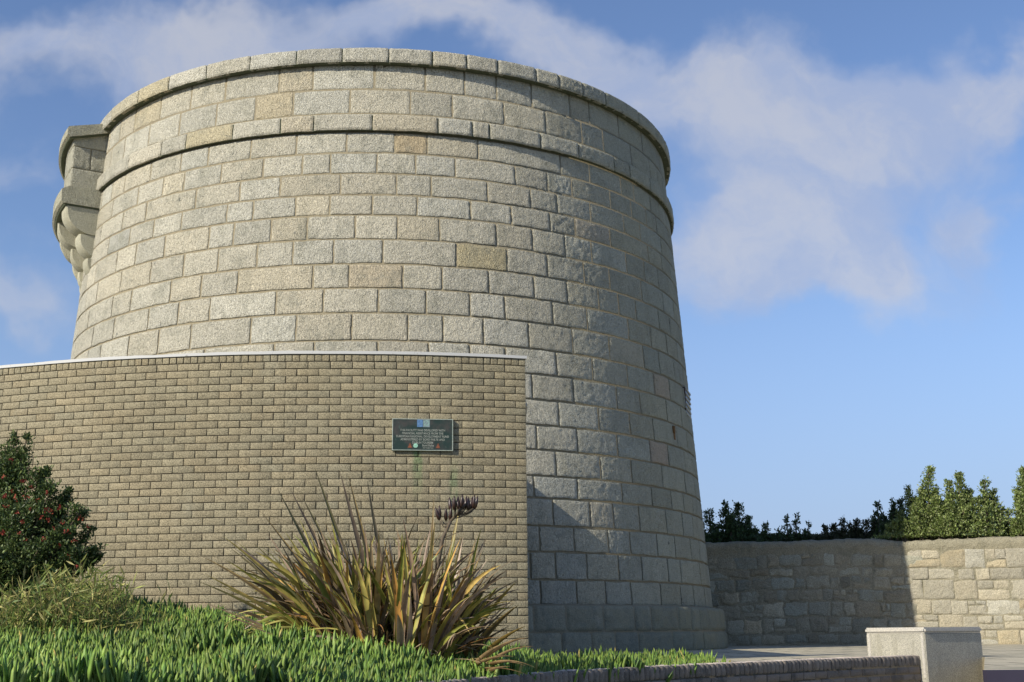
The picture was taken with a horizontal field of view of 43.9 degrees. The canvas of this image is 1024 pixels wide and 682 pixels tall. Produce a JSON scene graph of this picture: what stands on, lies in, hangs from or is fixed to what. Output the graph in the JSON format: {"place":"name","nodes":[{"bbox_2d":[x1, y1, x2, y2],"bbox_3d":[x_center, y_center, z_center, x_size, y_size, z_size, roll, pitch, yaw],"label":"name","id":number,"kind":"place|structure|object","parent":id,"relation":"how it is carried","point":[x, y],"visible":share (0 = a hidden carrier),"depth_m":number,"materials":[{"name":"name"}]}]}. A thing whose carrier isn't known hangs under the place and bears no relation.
{"place":"outdoors","nodes":[
{"label":"outdoors","id":0,"kind":"place"},
{"bbox_2d":[0,554,172,635],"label":"leafy grass","id":1,"kind":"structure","parent":0,"point":[28,610],"depth_m":9.37,"materials":[{"name":"green plant"}]},
{"bbox_2d":[0,0,1023,533],"label":"sky","id":2,"kind":"structure","parent":0,"point":[845,186],"materials":[{"name":"blue"}]},
{"bbox_2d":[540,644,1023,669],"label":"terrace","id":3,"kind":"structure","parent":0,"point":[1003,657],"depth_m":17.38,"materials":[{"name":"grey concrete"}]},
{"bbox_2d":[0,351,528,649],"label":"brick wall","id":4,"kind":"structure","parent":3,"relation":"on","point":[175,468],"depth_m":12.88,"materials":[{"name":"brick"}]},
{"bbox_2d":[392,418,452,450],"bbox_3d":[-0.907,0.953,12.910,0.617,0.324,0.037,1,-13,-9],"label":"plaque","id":5,"kind":"object","parent":4,"relation":"attached to","point":[422,434],"visible":1,"depth_m":12.89,"materials":[{"name":"black metal"}]},
{"bbox_2d":[52,47,727,653],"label":"martello tower","id":6,"kind":"structure","parent":3,"relation":"on","point":[372,199],"depth_m":21.27,"materials":[{"name":"stone"}]},
{"bbox_2d":[702,499,757,542],"bbox_3d":[5.048,5.363,29.593,2.304,3.383,2.030,7,-15,-28],"label":"evergreen shrub","id":7,"kind":"object","parent":3,"relation":"on","point":[736,529],"visible":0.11,"depth_m":29.72,"materials":[{"name":"green plant"}]},
{"bbox_2d":[746,520,770,541],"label":"evergreen shrub","id":8,"kind":"object","parent":3,"relation":"on","point":[764,533],"visible":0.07,"depth_m":29.32,"materials":[{"name":"green plant"}]},
{"bbox_2d":[749,512,816,541],"bbox_3d":[6.377,5.434,29.106,2.378,2.999,1.933,-1,-13,0],"label":"evergreen shrub","id":9,"kind":"object","parent":3,"relation":"on","point":[789,536],"visible":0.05,"depth_m":29.12,"materials":[{"name":"green plant"}]},
{"bbox_2d":[805,516,889,540],"bbox_3d":[7.720,5.347,28.552,2.483,2.903,1.988,6,-15,-27],"label":"evergreen shrub","id":10,"kind":"object","parent":3,"relation":"on","point":[853,531],"visible":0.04,"depth_m":28.73,"materials":[{"name":"green plant"}]},
{"bbox_2d":[705,536,1023,645],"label":"boundary wall","id":11,"kind":"structure","parent":3,"relation":"on","point":[847,591],"depth_m":26.95,"materials":[{"name":"stone"}]},
{"bbox_2d":[869,496,907,540],"bbox_3d":[8.472,5.125,28.528,1.420,3.294,1.328,6,-14,-25],"label":"evergreen shrub","id":12,"kind":"object","parent":3,"relation":"on","point":[881,520],"visible":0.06,"depth_m":28.71,"materials":[{"name":"green plant"}]},
{"bbox_2d":[871,465,968,541],"bbox_3d":[8.899,4.614,27.532,2.451,3.844,1.994,-1,-13,0],"label":"bright shrub","id":13,"kind":"object","parent":3,"relation":"on","point":[915,524],"visible":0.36,"depth_m":27.27,"materials":[{"name":"green plant"}]},
{"bbox_2d":[926,470,996,539],"bbox_3d":[9.702,4.632,27.306,1.967,3.693,1.780,6,-14,-26],"label":"bright shrub","id":14,"kind":"object","parent":3,"relation":"on","point":[962,506],"visible":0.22,"depth_m":27.16,"materials":[{"name":"green plant"}]},
{"bbox_2d":[961,476,1013,537],"bbox_3d":[10.064,4.675,27.236,1.623,3.573,1.914,7,-15,-29],"label":"bright shrub","id":15,"kind":"object","parent":3,"relation":"on","point":[991,513],"visible":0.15,"depth_m":27.09,"materials":[{"name":"green plant"}]},
{"bbox_2d":[1008,465,1023,536],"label":"bright shrub","id":16,"kind":"object","parent":3,"relation":"on","point":[1016,527],"visible":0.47,"depth_m":26.87,"materials":[{"name":"green plant"}]},
{"label":"ground","id":17,"kind":"structure","parent":0,"visible":0},
{"bbox_2d":[421,655,921,681],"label":"garden wall","id":18,"kind":"structure","parent":17,"relation":"on","point":[899,668],"depth_m":11.42,"materials":[{"name":"brick"}]},
{"bbox_2d":[865,627,982,681],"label":"pier","id":19,"kind":"structure","parent":17,"relation":"on","point":[949,654],"depth_m":13.78,"materials":[{"name":"concrete"}]},
{"bbox_2d":[982,670,1023,681],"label":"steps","id":20,"kind":"structure","parent":17,"relation":"on","point":[1003,675],"depth_m":9.29,"materials":[{"name":"purple stone"}]},
{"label":"soil","id":21,"kind":"structure","parent":0,"visible":0},
{"bbox_2d":[0,429,108,598],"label":"flowering shrub","id":22,"kind":"object","parent":21,"relation":"on","point":[28,540],"visible":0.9,"depth_m":10.74,"materials":[{"name":"green plant"}]},
{"bbox_2d":[0,581,730,681],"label":"ice plant","id":23,"kind":"object","parent":21,"relation":"on","point":[181,643],"visible":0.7,"depth_m":7.83,"materials":[{"name":"green plant"}]},
{"bbox_2d":[200,469,532,673],"bbox_3d":[-0.972,1.611,8.814,2.225,1.520,1.778,-1,-13,0],"label":"flax plant","id":24,"kind":"object","parent":21,"relation":"on","point":[405,600],"visible":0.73,"depth_m":8.45,"materials":[{"name":"green plant"}]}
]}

